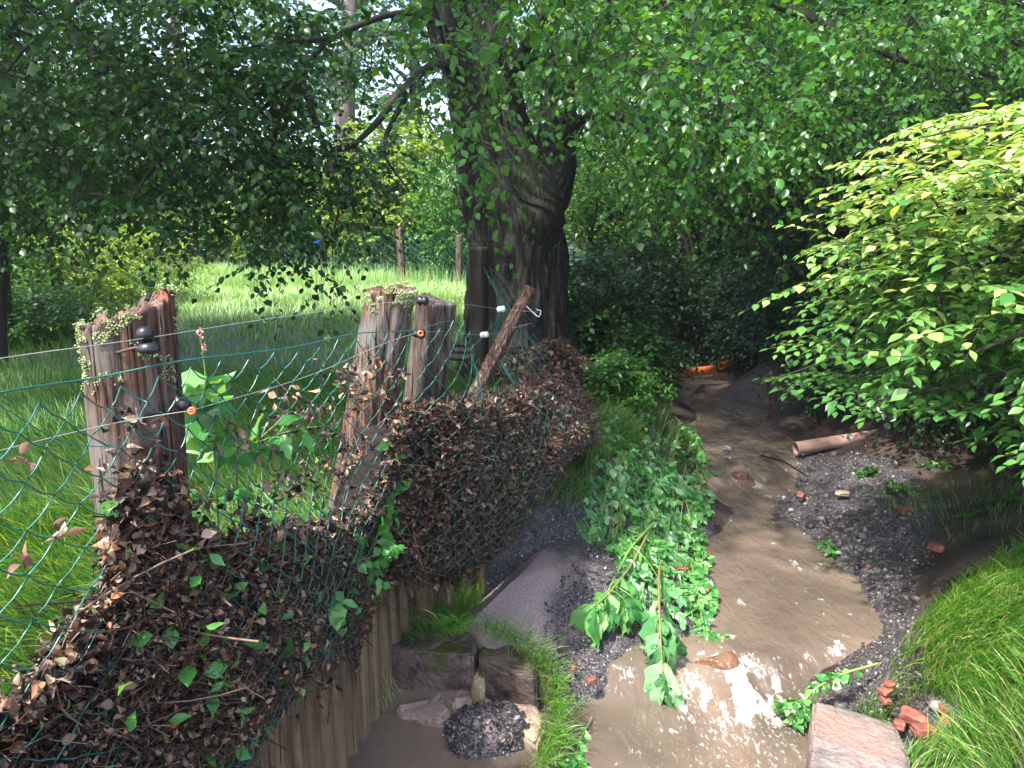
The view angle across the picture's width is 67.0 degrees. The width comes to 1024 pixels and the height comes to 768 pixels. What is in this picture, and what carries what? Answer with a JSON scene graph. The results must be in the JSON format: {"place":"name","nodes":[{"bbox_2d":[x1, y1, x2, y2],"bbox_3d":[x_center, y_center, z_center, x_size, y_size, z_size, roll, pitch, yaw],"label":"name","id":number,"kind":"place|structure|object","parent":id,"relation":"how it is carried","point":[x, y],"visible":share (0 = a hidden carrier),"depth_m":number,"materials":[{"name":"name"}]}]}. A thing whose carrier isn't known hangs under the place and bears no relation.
{"place":"outdoors","nodes":[
{"label":"outdoors","id":0,"kind":"place"},
{"bbox_2d":[3,307,463,376],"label":"meadow grass","id":1,"kind":"structure","parent":0,"point":[268,326],"depth_m":9.44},
{"bbox_2d":[0,351,517,697],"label":"meadow grass","id":2,"kind":"structure","parent":0,"point":[44,523],"depth_m":4.39,"materials":[{"name":"plant"}]},
{"bbox_2d":[64,257,465,319],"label":"meadow grass","id":3,"kind":"structure","parent":0,"point":[433,285],"depth_m":16.46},
{"bbox_2d":[0,230,1023,767],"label":"ground","id":4,"kind":"structure","parent":0,"point":[792,422],"depth_m":4.87,"materials":[{"name":"soil"}]},
{"bbox_2d":[8,260,125,351],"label":"weed bush","id":5,"kind":"object","parent":4,"relation":"on","point":[31,315],"visible":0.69,"depth_m":9.45,"materials":[{"name":"green plant"}]},
{"bbox_2d":[9,218,163,323],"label":"weed bush","id":6,"kind":"object","parent":4,"relation":"on","point":[108,281],"visible":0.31,"depth_m":11.93,"materials":[{"name":"green plant"}]},
{"bbox_2d":[0,0,195,371],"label":"young tree","id":7,"kind":"object","parent":4,"relation":"on","point":[4,316],"visible":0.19,"depth_m":7.54,"materials":[{"name":"green plant"}]},
{"bbox_2d":[0,0,232,348],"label":"young tree","id":8,"kind":"object","parent":4,"relation":"on","point":[10,311],"visible":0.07,"depth_m":8.53,"materials":[{"name":"green plant"}]},
{"bbox_2d":[24,213,220,305],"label":"weed bush","id":9,"kind":"object","parent":4,"relation":"on","point":[128,248],"visible":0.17,"depth_m":14.12,"materials":[{"name":"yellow plant"}]},
{"bbox_2d":[73,281,196,558],"bbox_3d":[-0.842,0.479,1.818,0.231,1.432,0.351,-7,13,-29],"label":"fence post","id":10,"kind":"object","parent":4,"relation":"on","point":[148,318],"visible":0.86,"depth_m":1.67,"materials":[{"name":"brown wood"}]},
{"bbox_2d":[0,267,600,767],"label":"chain link fence","id":11,"kind":"object","parent":10,"relation":"attached to","point":[254,741],"visible":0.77,"depth_m":2.13,"materials":[{"name":"green metal"}]},
{"bbox_2d":[43,0,323,256],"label":"broadleaf tree","id":12,"kind":"object","parent":4,"relation":"on","point":[199,134],"visible":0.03,"depth_m":30.98,"materials":[{"name":"green plant"}]},
{"bbox_2d":[0,355,429,767],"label":"debris","id":13,"kind":"object","parent":4,"relation":"on","point":[174,637],"visible":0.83,"depth_m":1.74,"materials":[{"name":"brown plant"}]},
{"bbox_2d":[348,512,390,597],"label":"balsam","id":14,"kind":"object","parent":13,"relation":"on","point":[372,573],"visible":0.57,"depth_m":2.77,"materials":[{"name":"green plant"}]},
{"bbox_2d":[363,445,411,569],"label":"balsam","id":15,"kind":"object","parent":13,"relation":"on","point":[389,549],"visible":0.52,"depth_m":2.83,"materials":[{"name":"green plant"}]},
{"bbox_2d":[181,327,254,530],"bbox_3d":[-0.831,0.443,2.059,0.271,1.199,0.233,-11,16,-42],"label":"balsam","id":16,"kind":"object","parent":4,"relation":"on","point":[200,426],"visible":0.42,"depth_m":1.97,"materials":[{"name":"green plant"}]},
{"bbox_2d":[157,164,294,267],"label":"hornbeam bush","id":17,"kind":"object","parent":4,"relation":"on","point":[209,253],"visible":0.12,"depth_m":24.04,"materials":[{"name":"green plant"}]},
{"bbox_2d":[214,405,317,532],"bbox_3d":[-0.713,0.535,2.186,0.294,0.967,0.234,7,13,29],"label":"balsam","id":18,"kind":"object","parent":4,"relation":"on","point":[282,442],"visible":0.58,"depth_m":2.08,"materials":[{"name":"green plant"}]},
{"bbox_2d":[264,704,291,767],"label":"palisade stake","id":19,"kind":"object","parent":4,"relation":"on","point":[280,757],"visible":0.35,"depth_m":2.40,"materials":[{"name":"brown wood"}]},
{"bbox_2d":[206,145,368,267],"bbox_3d":[-6.577,-5.111,23.577,5.255,4.137,3.631,-4,12,-20],"label":"hornbeam bush","id":20,"kind":"object","parent":4,"relation":"on","point":[238,239],"visible":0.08,"depth_m":22.97,"materials":[{"name":"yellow plant"}]},
{"bbox_2d":[286,694,308,767],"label":"palisade stake","id":21,"kind":"object","parent":4,"relation":"on","point":[299,745],"visible":0.32,"depth_m":2.54,"materials":[{"name":"brown wood"}]},
{"bbox_2d":[304,662,322,767],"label":"palisade stake","id":22,"kind":"object","parent":4,"relation":"on","point":[314,736],"visible":0.25,"depth_m":2.67,"materials":[{"name":"brown wood"}]},
{"bbox_2d":[317,663,335,767],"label":"palisade stake","id":23,"kind":"object","parent":4,"relation":"on","point":[328,743],"visible":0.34,"depth_m":2.79,"materials":[{"name":"brown wood"}]},
{"bbox_2d":[217,0,447,262],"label":"broadleaf tree","id":24,"kind":"object","parent":4,"relation":"on","point":[348,8],"visible":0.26,"depth_m":27.47,"materials":[{"name":"green plant"}]},
{"bbox_2d":[285,204,387,269],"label":"hornbeam bush","id":25,"kind":"object","parent":4,"relation":"on","point":[318,252],"visible":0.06,"depth_m":22.71,"materials":[{"name":"green plant"}]},
{"bbox_2d":[331,636,349,767],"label":"palisade stake","id":26,"kind":"object","parent":4,"relation":"on","point":[341,737],"visible":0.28,"depth_m":2.92,"materials":[{"name":"brown wood"}]},
{"bbox_2d":[325,594,357,630],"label":"balsam","id":27,"kind":"object","parent":4,"relation":"on","point":[338,606],"visible":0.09,"depth_m":2.49,"materials":[{"name":"green plant"}]},
{"bbox_2d":[345,632,358,756],"bbox_3d":[-0.669,1.352,3.081,0.109,1.003,0.100,0,12,0],"label":"palisade stake","id":28,"kind":"object","parent":4,"relation":"on","point":[352,723],"visible":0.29,"depth_m":3.04,"materials":[{"name":"brown wood"}]},
{"bbox_2d":[242,235,468,281],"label":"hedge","id":29,"kind":"object","parent":4,"relation":"on","point":[387,256],"visible":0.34,"depth_m":19.16,"materials":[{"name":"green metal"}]},
{"bbox_2d":[354,614,370,739],"bbox_3d":[-0.649,1.339,3.199,0.134,0.981,0.123,0,12,0],"label":"palisade stake","id":30,"kind":"object","parent":4,"relation":"on","point":[363,707],"visible":0.22,"depth_m":3.14,"materials":[{"name":"brown wood"}]},
{"bbox_2d":[368,593,381,721],"bbox_3d":[-0.622,1.316,3.318,0.126,0.977,0.122,0,12,0],"label":"palisade stake","id":31,"kind":"object","parent":4,"relation":"on","point":[374,674],"visible":0.23,"depth_m":3.25,"materials":[{"name":"brown wood"}]},
{"bbox_2d":[328,280,428,512],"bbox_3d":[-0.558,0.283,3.022,0.542,1.361,0.217,2,12,11],"label":"fence post","id":32,"kind":"object","parent":4,"relation":"on","point":[393,315],"visible":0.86,"depth_m":2.85,"materials":[{"name":"brown wood"}]},
{"bbox_2d":[308,104,462,274],"bbox_3d":[-3.126,-5.074,21.367,5.251,5.054,3.813,0,12,0],"label":"hornbeam bush","id":33,"kind":"object","parent":4,"relation":"on","point":[424,148],"visible":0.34,"depth_m":20.80,"materials":[{"name":"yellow plant"}]},
{"bbox_2d":[378,571,392,702],"bbox_3d":[-0.588,1.289,3.434,0.118,0.984,0.126,0,12,0],"label":"palisade stake","id":34,"kind":"object","parent":4,"relation":"on","point":[385,648],"visible":0.23,"depth_m":3.36,"materials":[{"name":"brown wood"}]},
{"bbox_2d":[389,584,400,644],"bbox_3d":[-0.561,1.261,3.550,0.110,0.991,0.117,0,12,0],"label":"palisade stake","id":35,"kind":"object","parent":4,"relation":"on","point":[395,627],"visible":0.08,"depth_m":3.47,"materials":[{"name":"brown wood"}]},
{"bbox_2d":[266,0,526,223],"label":"broadleaf tree","id":36,"kind":"object","parent":4,"relation":"on","point":[381,99],"visible":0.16,"depth_m":28.96,"materials":[{"name":"green plant"}]},
{"bbox_2d":[399,585,412,635],"bbox_3d":[-0.529,1.228,3.663,0.131,1.011,0.129,0,12,0],"label":"palisade stake","id":37,"kind":"object","parent":4,"relation":"on","point":[406,614],"visible":0.12,"depth_m":3.58,"materials":[{"name":"brown wood"}]},
{"bbox_2d":[353,203,468,274],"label":"hornbeam bush","id":38,"kind":"object","parent":4,"relation":"on","point":[387,232],"visible":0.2,"depth_m":20.43,"materials":[{"name":"green plant"}]},
{"bbox_2d":[411,582,432,627],"bbox_3d":[-0.440,1.231,3.752,0.124,0.967,0.116,0,12,0],"label":"palisade stake","id":39,"kind":"object","parent":4,"relation":"on","point":[416,599],"visible":0.1,"depth_m":3.67,"materials":[{"name":"brown wood"}]},
{"bbox_2d":[389,292,455,585],"bbox_3d":[-0.412,0.253,3.314,0.363,1.285,0.172,3,12,15],"label":"fence post","id":40,"kind":"object","parent":4,"relation":"on","point":[433,312],"visible":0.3,"depth_m":3.16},
{"bbox_2d":[396,699,450,728],"bbox_3d":[-0.373,1.456,3.319,0.232,0.142,0.210,-5,13,-22],"label":"rock","id":41,"kind":"object","parent":4,"relation":"on","point":[432,713],"depth_m":3.30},
{"bbox_2d":[396,130,468,281],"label":"hornbeam bush","id":42,"kind":"object","parent":4,"relation":"on","point":[451,231],"visible":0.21,"depth_m":18.57,"materials":[{"name":"green plant"}]},
{"bbox_2d":[392,628,478,691],"bbox_3d":[-0.368,1.298,3.567,0.448,0.294,0.303,0,12,0],"label":"boulder","id":43,"kind":"object","parent":4,"relation":"on","point":[447,663],"visible":0.6,"depth_m":3.43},
{"bbox_2d":[471,666,485,703],"bbox_3d":[-0.151,1.359,3.558,0.082,0.199,0.491,0,12,0],"label":"clay block","id":44,"kind":"object","parent":4,"relation":"on","point":[478,689],"depth_m":3.36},
{"bbox_2d":[469,246,488,382],"bbox_3d":[-0.299,-0.564,7.032,0.176,1.352,0.173,0,12,0],"label":"fence post","id":45,"kind":"object","parent":4,"relation":"on","point":[478,289],"visible":0.79,"depth_m":6.93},
{"bbox_2d":[442,697,529,759],"bbox_3d":[-0.090,1.475,3.223,0.420,0.276,0.362,0,12,0],"label":"gravel heap","id":46,"kind":"object","parent":4,"relation":"on","point":[479,729],"visible":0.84,"depth_m":3.13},
{"bbox_2d":[377,335,604,610],"bbox_3d":[0.140,0.148,5.460,1.618,1.286,5.148,0,12,0],"label":"debris","id":47,"kind":"object","parent":4,"relation":"on","point":[563,373],"visible":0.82,"depth_m":3.43,"materials":[{"name":"brown plant"}]},
{"bbox_2d":[467,285,540,393],"bbox_3d":[-0.101,-0.042,4.125,0.664,0.940,0.237,-8,14,-33],"label":"fence post","id":48,"kind":"object","parent":47,"relation":"on","point":[494,356],"visible":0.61,"depth_m":4.18,"materials":[{"name":"brown wood"}]},
{"bbox_2d":[398,567,593,767],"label":"bank grass","id":49,"kind":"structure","parent":4,"relation":"on","point":[456,622],"depth_m":3.36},
{"bbox_2d":[362,0,633,241],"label":"broadleaf tree","id":50,"kind":"object","parent":4,"relation":"on","point":[419,46],"visible":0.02,"depth_m":27.92,"materials":[{"name":"green plant"}]},
{"bbox_2d":[478,645,538,708],"bbox_3d":[-0.021,1.333,3.506,0.277,0.269,0.374,0,12,0],"label":"boulder","id":51,"kind":"object","parent":4,"relation":"on","point":[502,676],"visible":0.53,"depth_m":3.39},
{"bbox_2d":[0,0,1023,368],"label":"tree","id":52,"kind":"object","parent":4,"relation":"on","point":[514,176],"visible":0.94,"depth_m":5.65,"materials":[{"name":"green plant"}]},
{"bbox_2d":[515,703,545,757],"bbox_3d":[0.068,1.460,3.214,0.147,0.136,0.327,0,12,0],"label":"rock","id":53,"kind":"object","parent":4,"relation":"on","point":[530,710],"depth_m":3.17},
{"bbox_2d":[465,540,627,668],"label":"sand slab","id":54,"kind":"structure","parent":4,"relation":"on","point":[552,585],"depth_m":3.83,"materials":[{"name":"sand"}]},
{"bbox_2d":[567,458,627,542],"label":"washed balsam","id":55,"kind":"object","parent":4,"relation":"on","point":[585,535],"visible":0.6,"depth_m":4.59,"materials":[{"name":"green plant"}]},
{"bbox_2d":[582,411,621,504],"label":"washed balsam","id":56,"kind":"object","parent":4,"relation":"on","point":[613,474],"visible":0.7,"depth_m":4.84,"materials":[{"name":"green plant"}]},
{"bbox_2d":[588,462,619,545],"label":"washed balsam","id":57,"kind":"object","parent":4,"relation":"on","point":[593,529],"visible":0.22,"depth_m":4.58,"materials":[{"name":"green plant"}]},
{"bbox_2d":[583,453,629,557],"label":"washed balsam","id":58,"kind":"object","parent":4,"relation":"on","point":[614,503],"visible":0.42,"depth_m":4.66,"materials":[{"name":"green plant"}]},
{"bbox_2d":[535,123,681,303],"bbox_3d":[1.444,-2.305,12.248,2.964,3.843,2.776,0,12,0],"label":"creek shrub","id":59,"kind":"object","parent":4,"relation":"on","point":[591,224],"visible":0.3,"depth_m":11.84,"materials":[{"name":"green plant"}]},
{"bbox_2d":[570,535,647,648],"bbox_3d":[0.636,1.097,4.062,0.332,0.252,1.050,8,14,33],"label":"washed balsam","id":60,"kind":"object","parent":4,"relation":"on","point":[624,612],"visible":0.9,"depth_m":3.74,"materials":[{"name":"green plant"}]},
{"bbox_2d":[590,522,657,632],"bbox_3d":[0.644,1.020,4.201,0.307,0.186,1.211,3,12,14],"label":"washed balsam","id":61,"kind":"object","parent":4,"relation":"on","point":[632,552],"visible":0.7,"depth_m":4.15,"materials":[{"name":"green plant"}]},
{"bbox_2d":[566,234,686,362],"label":"creek shrub","id":62,"kind":"object","parent":4,"relation":"on","point":[591,323],"visible":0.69,"depth_m":8.71,"materials":[{"name":"green plant"}]},
{"bbox_2d":[579,347,673,414],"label":"creek shrub","id":63,"kind":"object","parent":4,"relation":"on","point":[627,375],"visible":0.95,"depth_m":6.60,"materials":[{"name":"green plant"}]},
{"bbox_2d":[605,465,652,582],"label":"washed balsam","id":64,"kind":"object","parent":4,"relation":"on","point":[617,517],"visible":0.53,"depth_m":4.66,"materials":[{"name":"green plant"}]},
{"bbox_2d":[612,437,663,501],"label":"washed balsam","id":65,"kind":"object","parent":4,"relation":"on","point":[656,467],"visible":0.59,"depth_m":5.28,"materials":[{"name":"green plant"}]},
{"bbox_2d":[604,492,677,559],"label":"washed balsam","id":66,"kind":"object","parent":4,"relation":"on","point":[617,552],"visible":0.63,"depth_m":4.92,"materials":[{"name":"green plant"}]},
{"bbox_2d":[618,426,667,583],"bbox_3d":[0.875,0.685,5.202,0.342,0.329,2.474,2,12,10],"label":"washed balsam","id":67,"kind":"object","parent":4,"relation":"on","point":[641,470],"visible":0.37,"depth_m":4.75,"materials":[{"name":"green plant"}]},
{"bbox_2d":[569,227,717,359],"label":"creek shrub","id":68,"kind":"object","parent":4,"relation":"on","point":[667,278],"visible":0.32,"depth_m":10.83,"materials":[{"name":"green plant"}]},
{"bbox_2d":[515,0,771,255],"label":"broadleaf tree","id":69,"kind":"object","parent":4,"relation":"on","point":[537,101],"visible":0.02,"depth_m":22.11,"materials":[{"name":"green plant"}]},
{"bbox_2d":[628,457,660,609],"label":"washed balsam","id":70,"kind":"object","parent":4,"relation":"on","point":[642,595],"visible":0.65,"depth_m":4.07,"materials":[{"name":"green plant"}]},
{"bbox_2d":[594,317,703,393],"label":"creek shrub","id":71,"kind":"object","parent":4,"relation":"on","point":[664,366],"visible":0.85,"depth_m":8.08,"materials":[{"name":"green plant"}]},
{"bbox_2d":[625,465,677,593],"bbox_3d":[0.865,0.820,4.895,0.243,0.207,1.964,4,12,18],"label":"washed balsam","id":72,"kind":"object","parent":4,"relation":"on","point":[667,480],"visible":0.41,"depth_m":4.92,"materials":[{"name":"green plant"}]},
{"bbox_2d":[566,136,741,326],"bbox_3d":[2.487,-2.493,13.259,3.996,3.743,2.850,0,12,0],"label":"creek shrub","id":73,"kind":"object","parent":4,"relation":"on","point":[663,249],"visible":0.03,"depth_m":12.94,"materials":[{"name":"green plant"}]},
{"bbox_2d":[637,564,687,710],"bbox_3d":[0.706,1.244,3.803,0.233,0.372,0.979,0,12,0],"label":"washed balsam","id":74,"kind":"object","parent":4,"relation":"on","point":[660,641],"visible":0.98,"depth_m":3.55,"materials":[{"name":"green plant"}]},
{"bbox_2d":[651,490,691,629],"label":"washed balsam","id":75,"kind":"object","parent":4,"relation":"on","point":[674,592],"visible":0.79,"depth_m":4.05,"materials":[{"name":"green plant"}]},
{"bbox_2d":[664,498,713,628],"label":"washed balsam","id":76,"kind":"object","parent":4,"relation":"on","point":[704,583],"visible":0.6,"depth_m":4.21,"materials":[{"name":"green plant"}]},
{"bbox_2d":[678,427,717,548],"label":"washed balsam","id":77,"kind":"object","parent":4,"relation":"on","point":[712,495],"visible":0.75,"depth_m":5.66,"materials":[{"name":"green plant"}]},
{"bbox_2d":[684,564,715,615],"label":"washed balsam","id":78,"kind":"object","parent":4,"relation":"on","point":[700,574],"visible":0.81,"depth_m":4.09,"materials":[{"name":"green plant"}]},
{"bbox_2d":[600,106,807,356],"bbox_3d":[3.051,-2.250,11.815,3.516,3.926,2.735,0,12,0],"label":"creek shrub","id":79,"kind":"object","parent":4,"relation":"on","point":[695,227],"visible":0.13,"depth_m":11.63,"materials":[{"name":"green plant"}]},
{"bbox_2d":[688,583,726,641],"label":"washed balsam","id":80,"kind":"object","parent":4,"relation":"on","point":[710,636],"visible":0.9,"depth_m":3.94,"materials":[{"name":"green plant"}]},
{"bbox_2d":[693,651,738,669],"bbox_3d":[0.963,1.359,3.657,0.258,0.197,0.180,0,12,0],"label":"ledge rock","id":81,"kind":"object","parent":4,"relation":"on","point":[728,660],"visible":0.29,"depth_m":3.60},
{"bbox_2d":[660,244,808,373],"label":"creek shrub","id":82,"kind":"object","parent":4,"relation":"on","point":[725,295],"visible":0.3,"depth_m":10.17,"materials":[{"name":"green plant"}]},
{"bbox_2d":[705,278,812,378],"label":"creek shrub","id":83,"kind":"object","parent":4,"relation":"on","point":[732,332],"visible":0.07,"depth_m":9.45,"materials":[{"name":"green plant"}]},
{"bbox_2d":[684,125,847,330],"bbox_3d":[3.837,-2.231,11.018,2.981,3.326,2.829,-6,13,-29],"label":"creek shrub","id":84,"kind":"object","parent":4,"relation":"on","point":[720,238],"visible":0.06,"depth_m":10.89,"materials":[{"name":"green plant"}]},
{"bbox_2d":[538,370,1023,542],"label":"bank grass","id":85,"kind":"structure","parent":4,"relation":"on","point":[622,421],"depth_m":5.27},
{"bbox_2d":[732,299,829,374],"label":"creek shrub","id":86,"kind":"object","parent":4,"relation":"on","point":[757,335],"visible":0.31,"depth_m":8.56,"materials":[{"name":"green plant"}]},
{"bbox_2d":[568,0,1002,262],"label":"broadleaf tree","id":87,"kind":"object","parent":4,"relation":"on","point":[645,68],"visible":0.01,"depth_m":18.26,"materials":[{"name":"green plant"}]},
{"bbox_2d":[693,63,959,371],"bbox_3d":[3.754,-1.784,8.647,3.398,3.513,2.560,0,12,0],"label":"creek shrub","id":88,"kind":"object","parent":4,"relation":"on","point":[774,212],"visible":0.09,"depth_m":8.44,"materials":[{"name":"green plant"}]},
{"bbox_2d":[792,429,878,454],"bbox_3d":[2.794,0.488,6.581,0.821,0.200,0.112,-2,12,-8],"label":"drain pipe","id":89,"kind":"object","parent":4,"relation":"on","point":[819,444],"visible":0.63,"depth_m":6.53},
{"bbox_2d":[720,257,954,427],"bbox_3d":[3.330,-0.330,7.316,2.473,2.091,1.944,0,12,0],"label":"creek shrub","id":90,"kind":"object","parent":4,"relation":"on","point":[809,391],"visible":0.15,"depth_m":7.38,"materials":[{"name":"green plant"}]},
{"bbox_2d":[661,0,1022,154],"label":"broadleaf tree","id":91,"kind":"object","parent":4,"relation":"on","point":[864,7],"visible":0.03,"depth_m":14.25,"materials":[{"name":"green plant"}]},
{"bbox_2d":[691,71,1023,353],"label":"shrub","id":92,"kind":"object","parent":4,"relation":"on","point":[756,278],"visible":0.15,"depth_m":6.89,"materials":[{"name":"green plant"}]},
{"bbox_2d":[805,702,909,767],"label":"flat rock","id":93,"kind":"object","parent":4,"relation":"on","point":[838,737],"visible":0.99,"depth_m":2.87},
{"bbox_2d":[738,93,1023,485],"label":"beech shrub","id":94,"kind":"object","parent":4,"relation":"on","point":[935,247],"visible":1,"depth_m":3.37,"materials":[{"name":"green plant"}]},
{"bbox_2d":[747,0,1023,265],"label":"broadleaf tree","id":95,"kind":"object","parent":4,"relation":"on","point":[882,5],"visible":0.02,"depth_m":12.94,"materials":[{"name":"green plant"}]},
{"bbox_2d":[763,69,1023,369],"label":"creek shrub","id":96,"kind":"object","parent":4,"relation":"on","point":[840,232],"visible":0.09,"depth_m":7.24,"materials":[{"name":"green plant"}]},
{"bbox_2d":[897,705,929,724],"bbox_3d":[1.576,1.307,3.031,0.113,0.063,0.057,9,15,36],"label":"broken brick","id":97,"kind":"object","parent":4,"relation":"on","point":[909,714],"visible":0.84,"depth_m":3.02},
{"bbox_2d":[809,261,1023,468],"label":"creek shrub","id":98,"kind":"object","parent":4,"relation":"on","point":[924,423],"visible":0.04,"depth_m":5.77,"materials":[{"name":"green plant"}]},
{"bbox_2d":[811,1,1023,251],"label":"tree","id":99,"kind":"object","parent":4,"relation":"on","point":[927,20],"visible":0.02,"depth_m":10.65,"materials":[{"name":"green plant"}]},
{"bbox_2d":[824,528,1023,767],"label":"bank grass","id":100,"kind":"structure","parent":4,"relation":"on","point":[985,600],"depth_m":3.01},
{"bbox_2d":[889,299,1023,472],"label":"creek shrub","id":101,"kind":"object","parent":4,"relation":"on","point":[987,427],"visible":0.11,"depth_m":5.27,"materials":[{"name":"green plant"}]},
{"bbox_2d":[897,85,1023,299],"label":"creek shrub","id":102,"kind":"object","parent":4,"relation":"on","point":[1010,100],"visible":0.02,"depth_m":6.75,"materials":[{"name":"green plant"}]},
{"bbox_2d":[0,0,1023,226],"label":"sky","id":103,"kind":"structure","parent":0,"point":[327,5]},
{"bbox_2d":[348,360,882,767],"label":"creek water","id":104,"kind":"structure","parent":0,"point":[795,614],"depth_m":3.67,"materials":[{"name":"liquid"}]},
{"bbox_2d":[558,716,592,767],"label":"washed balsam","id":105,"kind":"object","parent":104,"relation":"in","point":[575,760],"visible":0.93,"depth_m":3.05,"materials":[{"name":"green plant"}]},
{"bbox_2d":[658,499,709,580],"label":"washed balsam","id":106,"kind":"object","parent":104,"relation":"in","point":[689,517],"visible":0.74,"depth_m":4.76,"materials":[{"name":"green plant"}]},
{"bbox_2d":[769,662,878,733],"bbox_3d":[1.354,1.328,3.267,0.508,0.199,0.185,-3,12,-13],"label":"washed balsam","id":107,"kind":"object","parent":104,"relation":"in","point":[799,719],"visible":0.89,"depth_m":3.27,"materials":[{"name":"green plant"}]},
{"bbox_2d":[482,414,966,759],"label":"gravel","id":108,"kind":"structure","parent":0,"point":[856,567],"depth_m":4.66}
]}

